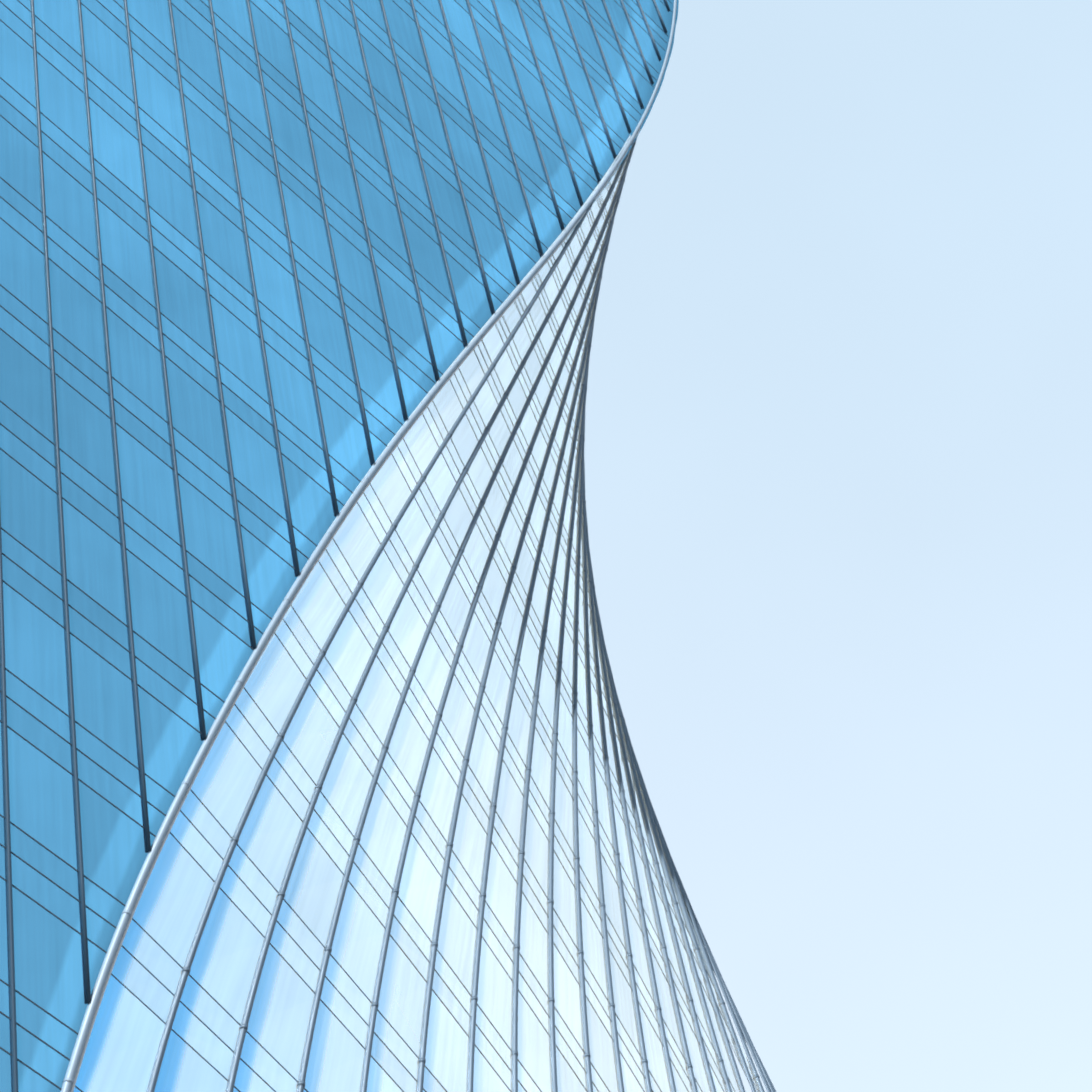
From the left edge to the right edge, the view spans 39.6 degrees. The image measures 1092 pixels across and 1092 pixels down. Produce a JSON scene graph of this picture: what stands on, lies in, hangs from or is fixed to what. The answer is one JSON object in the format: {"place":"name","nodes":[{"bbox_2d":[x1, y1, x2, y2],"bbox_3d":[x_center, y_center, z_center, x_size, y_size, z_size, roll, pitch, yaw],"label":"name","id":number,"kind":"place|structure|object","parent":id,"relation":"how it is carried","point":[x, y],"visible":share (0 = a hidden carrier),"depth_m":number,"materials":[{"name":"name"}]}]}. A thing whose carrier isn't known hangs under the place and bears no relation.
{"place":"outdoors","nodes":[
{"label":"outdoors","id":0,"kind":"place"},
{"bbox_2d":[0,0,678,1091],"bbox_3d":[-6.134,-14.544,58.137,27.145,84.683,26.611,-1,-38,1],"label":"glass facade","id":1,"kind":"structure","parent":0,"point":[48,954],"depth_m":44.89,"materials":[{"name":"blue glass"}]},
{"bbox_2d":[0,0,667,1089],"bbox_3d":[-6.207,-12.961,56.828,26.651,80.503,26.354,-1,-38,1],"label":"overhang transoms","id":2,"kind":"object","parent":1,"relation":"attached to","point":[226,368],"visible":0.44,"depth_m":44.98,"materials":[{"name":"grey metal"}]},
{"bbox_2d":[0,0,669,1091],"bbox_3d":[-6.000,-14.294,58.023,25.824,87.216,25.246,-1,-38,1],"label":"mullions","id":3,"kind":"object","parent":1,"relation":"attached to","point":[76,782],"visible":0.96,"depth_m":45.87,"materials":[{"name":"grey metal"}]},
{"bbox_2d":[63,128,638,1082],"bbox_3d":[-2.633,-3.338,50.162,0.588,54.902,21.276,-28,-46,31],"label":"trim joints","id":4,"kind":"object","parent":1,"relation":"attached to","point":[289,600],"visible":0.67,"depth_m":40.57,"materials":[{"name":"grey metal"}]},
{"bbox_2d":[71,129,639,1091],"bbox_3d":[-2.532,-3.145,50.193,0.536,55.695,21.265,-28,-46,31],"label":"ridge flashing","id":5,"kind":"object","parent":1,"relation":"attached to","point":[263,651],"visible":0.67,"depth_m":38.19,"materials":[{"name":"white metal"}]},
{"bbox_2d":[61,0,676,1091],"bbox_3d":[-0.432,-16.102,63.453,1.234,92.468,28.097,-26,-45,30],"label":"ridge tube","id":6,"kind":"object","parent":1,"relation":"attached to","point":[135,894],"visible":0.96,"depth_m":38.72,"materials":[{"name":"silver metal"}]},
{"bbox_2d":[73,135,760,1091],"bbox_3d":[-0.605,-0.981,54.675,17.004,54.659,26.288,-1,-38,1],"label":"glass facade","id":7,"kind":"structure","parent":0,"point":[127,1035],"depth_m":41.40,"materials":[{"name":"blue glass"}]},
{"bbox_2d":[75,159,757,1091],"bbox_3d":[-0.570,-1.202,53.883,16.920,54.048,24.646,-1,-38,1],"label":"flank transoms","id":8,"kind":"object","parent":7,"relation":"attached to","point":[455,763],"visible":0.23,"depth_m":43.45,"materials":[{"name":"grey metal"}]},
{"bbox_2d":[147,136,775,1091],"bbox_3d":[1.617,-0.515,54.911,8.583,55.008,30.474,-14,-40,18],"label":"mullions","id":9,"kind":"object","parent":7,"relation":"attached to","point":[733,1010],"visible":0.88,"depth_m":47.10,"materials":[{"name":"grey metal"}]},
{"bbox_2d":[182,142,759,1087],"bbox_3d":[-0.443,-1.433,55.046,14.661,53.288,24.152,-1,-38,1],"label":"mullion joints","id":10,"kind":"object","parent":9,"relation":"attached to","point":[300,1082],"visible":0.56,"depth_m":46.53,"materials":[{"name":"grey metal"}]},
{"bbox_2d":[584,0,1091,1091],"label":"sky","id":11,"kind":"structure","parent":0,"point":[838,443],"materials":[{"name":"blue"}]}
]}

